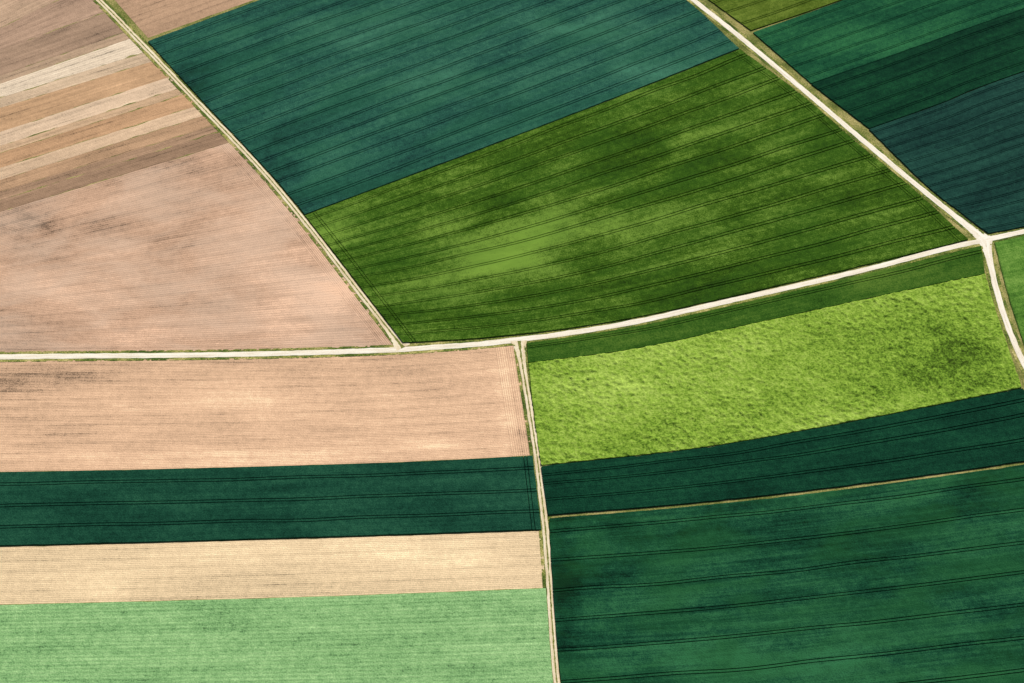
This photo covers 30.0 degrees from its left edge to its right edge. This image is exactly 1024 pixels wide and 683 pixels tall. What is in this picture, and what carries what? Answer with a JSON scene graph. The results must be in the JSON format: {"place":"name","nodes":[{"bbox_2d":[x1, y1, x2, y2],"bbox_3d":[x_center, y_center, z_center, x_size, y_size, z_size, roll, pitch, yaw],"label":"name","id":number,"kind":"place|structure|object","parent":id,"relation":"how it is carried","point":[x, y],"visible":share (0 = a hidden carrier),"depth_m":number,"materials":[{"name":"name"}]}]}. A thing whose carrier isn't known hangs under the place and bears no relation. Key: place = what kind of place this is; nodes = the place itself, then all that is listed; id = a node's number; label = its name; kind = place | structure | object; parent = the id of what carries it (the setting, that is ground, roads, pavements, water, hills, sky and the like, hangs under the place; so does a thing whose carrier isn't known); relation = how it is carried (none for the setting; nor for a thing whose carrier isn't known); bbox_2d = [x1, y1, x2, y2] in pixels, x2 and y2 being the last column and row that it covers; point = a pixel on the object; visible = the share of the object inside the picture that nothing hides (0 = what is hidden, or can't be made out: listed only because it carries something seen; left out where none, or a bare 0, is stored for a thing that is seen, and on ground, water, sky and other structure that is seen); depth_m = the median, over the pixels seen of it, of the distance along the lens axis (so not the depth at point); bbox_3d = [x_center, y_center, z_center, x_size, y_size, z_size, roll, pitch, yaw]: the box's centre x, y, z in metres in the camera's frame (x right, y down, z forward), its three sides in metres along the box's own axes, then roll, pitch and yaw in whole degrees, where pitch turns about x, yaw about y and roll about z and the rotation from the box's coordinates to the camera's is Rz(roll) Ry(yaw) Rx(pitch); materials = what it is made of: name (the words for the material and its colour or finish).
{"place":"outdoors","nodes":[
{"label":"outdoors","id":0,"kind":"place"},
{"bbox_2d":[115,0,251,37],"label":"bare field","id":1,"kind":"structure","parent":0,"point":[150,18],"depth_m":1229.07,"materials":[{"name":"soil"}]},
{"bbox_2d":[0,143,392,351],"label":"ploughed field","id":2,"kind":"structure","parent":0,"point":[215,248],"depth_m":1084.29,"materials":[{"name":"beige soil"}]},
{"bbox_2d":[96,0,409,350],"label":"farm track","id":3,"kind":"structure","parent":0,"point":[398,343],"depth_m":1130.71,"materials":[{"name":"beige gravel"}]},
{"bbox_2d":[0,345,529,471],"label":"bare field","id":4,"kind":"structure","parent":0,"point":[73,415],"depth_m":1019.62,"materials":[{"name":"beige soil"}]},
{"bbox_2d":[0,456,540,545],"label":"wheat field","id":5,"kind":"structure","parent":0,"point":[264,502],"depth_m":980.67,"materials":[{"name":"plant"}]},
{"bbox_2d":[0,531,543,603],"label":"bare field","id":6,"kind":"structure","parent":0,"point":[271,568],"depth_m":955.70,"materials":[{"name":"soil"}]},
{"bbox_2d":[0,588,552,682],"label":"young crop field","id":7,"kind":"structure","parent":0,"point":[494,636],"depth_m":928.68,"materials":[{"name":"green plant"}]},
{"bbox_2d":[148,0,738,214],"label":"wheat field","id":8,"kind":"structure","parent":0,"point":[313,105],"depth_m":1191.82,"materials":[{"name":"plant"}]},
{"bbox_2d":[0,0,1023,682],"bbox_3d":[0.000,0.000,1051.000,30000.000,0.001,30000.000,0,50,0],"label":"ground","id":9,"kind":"structure","parent":0,"point":[844,114],"depth_m":1123.00,"materials":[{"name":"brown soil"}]},
{"bbox_2d":[0,0,55,27],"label":"ploughed strip","id":10,"kind":"object","parent":9,"relation":"on","point":[11,11],"visible":1,"depth_m":1230.97,"materials":[{"name":"soil"}]},
{"bbox_2d":[0,0,103,49],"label":"ploughed strip","id":11,"kind":"object","parent":9,"relation":"on","point":[50,17],"visible":1,"depth_m":1224.04,"materials":[{"name":"soil"}]},
{"bbox_2d":[0,13,123,75],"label":"ploughed strip","id":12,"kind":"object","parent":9,"relation":"on","point":[72,37],"visible":1,"depth_m":1209.81,"materials":[{"name":"soil"}]},
{"bbox_2d":[0,33,129,83],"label":"ploughed strip","id":13,"kind":"object","parent":9,"relation":"on","point":[107,42],"visible":1,"depth_m":1200.71,"materials":[{"name":"soil"}]},
{"bbox_2d":[0,39,142,96],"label":"ploughed strip","id":14,"kind":"object","parent":9,"relation":"on","point":[107,55],"visible":1,"depth_m":1195.31,"materials":[{"name":"soil"}]},
{"bbox_2d":[0,53,151,107],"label":"ploughed strip","id":15,"kind":"object","parent":9,"relation":"on","point":[98,72],"visible":1,"depth_m":1187.60,"materials":[{"name":"soil"}]},
{"bbox_2d":[0,62,168,131],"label":"ploughed strip","id":16,"kind":"object","parent":9,"relation":"on","point":[34,108],"visible":1,"depth_m":1178.24,"materials":[{"name":"soil"}]},
{"bbox_2d":[0,77,176,145],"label":"ploughed strip","id":17,"kind":"object","parent":9,"relation":"on","point":[103,105],"visible":1,"depth_m":1169.61,"materials":[{"name":"soil"}]},
{"bbox_2d":[0,89,182,152],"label":"ploughed strip","id":18,"kind":"object","parent":9,"relation":"on","point":[96,118],"visible":1,"depth_m":1163.92,"materials":[{"name":"soil"}]},
{"bbox_2d":[0,94,193,167],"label":"ploughed strip","id":19,"kind":"object","parent":9,"relation":"on","point":[104,127],"visible":1,"depth_m":1158.28,"materials":[{"name":"soil"}]},
{"bbox_2d":[0,107,202,179],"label":"ploughed strip","id":20,"kind":"object","parent":9,"relation":"on","point":[95,143],"visible":1,"depth_m":1151.60,"materials":[{"name":"soil"}]},
{"bbox_2d":[0,116,211,191],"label":"ploughed strip","id":21,"kind":"object","parent":9,"relation":"on","point":[142,141],"visible":1,"depth_m":1146.08,"materials":[{"name":"soil"}]},
{"bbox_2d":[0,126,217,199],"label":"ploughed strip","id":22,"kind":"object","parent":9,"relation":"on","point":[103,163],"visible":1,"depth_m":1140.62,"materials":[{"name":"soil"}]},
{"bbox_2d":[0,133,230,211],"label":"ploughed strip","id":23,"kind":"object","parent":9,"relation":"on","point":[209,141],"visible":1,"depth_m":1136.83,"materials":[{"name":"soil"}]},
{"bbox_2d":[527,246,984,362],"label":"grass strip","id":24,"kind":"object","parent":9,"relation":"on","point":[965,263],"depth_m":1066.33,"materials":[{"name":"green plant"}]},
{"bbox_2d":[994,236,1023,343],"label":"pasture","id":25,"kind":"structure","parent":9,"relation":"on","point":[1010,253],"depth_m":1083.74,"materials":[{"name":"green plant"}]},
{"bbox_2d":[0,229,1023,358],"bbox_3d":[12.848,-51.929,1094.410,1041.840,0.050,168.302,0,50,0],"label":"gravel road","id":26,"kind":"structure","parent":0,"point":[497,341],"depth_m":1051.28,"materials":[{"name":"beige gravel"}]},
{"bbox_2d":[511,340,559,682],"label":"farm track","id":27,"kind":"structure","parent":0,"point":[519,349],"depth_m":978.97,"materials":[{"name":"beige gravel"}]},
{"bbox_2d":[305,49,967,342],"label":"barley field","id":28,"kind":"structure","parent":0,"point":[737,172],"depth_m":1110.93,"materials":[{"name":"green plant"}]},
{"bbox_2d":[528,274,1020,464],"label":"meadow","id":29,"kind":"structure","parent":0,"point":[916,348],"depth_m":1034.22,"materials":[{"name":"green plant"}]},
{"bbox_2d":[709,0,840,30],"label":"barley field","id":30,"kind":"structure","parent":0,"point":[750,15],"depth_m":1229.44,"materials":[{"name":"green plant"}]},
{"bbox_2d":[541,388,1023,514],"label":"wheat field","id":31,"kind":"structure","parent":0,"point":[978,432],"depth_m":997.39,"materials":[{"name":"plant"}]},
{"bbox_2d":[549,465,1023,682],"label":"wheat field","id":32,"kind":"structure","parent":0,"point":[917,581],"depth_m":947.32,"materials":[{"name":"plant"}]},
{"bbox_2d":[691,0,989,239],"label":"gravel road","id":33,"kind":"structure","parent":0,"point":[975,232],"depth_m":1159.22,"materials":[{"name":"beige gravel"}]},
{"bbox_2d":[753,0,1023,83],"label":"wheat field","id":34,"kind":"structure","parent":0,"point":[828,41],"depth_m":1216.82,"materials":[{"name":"plant"}]},
{"bbox_2d":[811,9,1023,128],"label":"wheat field","id":35,"kind":"structure","parent":0,"point":[912,80],"depth_m":1190.11,"materials":[{"name":"plant"}]},
{"bbox_2d":[869,72,1023,233],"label":"wheat field","id":36,"kind":"structure","parent":0,"point":[963,154],"depth_m":1146.63,"materials":[{"name":"plant"}]},
{"bbox_2d":[979,240,1023,367],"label":"gravel road","id":37,"kind":"structure","parent":0,"point":[987,248],"depth_m":1071.99,"materials":[{"name":"beige gravel"}]}
]}

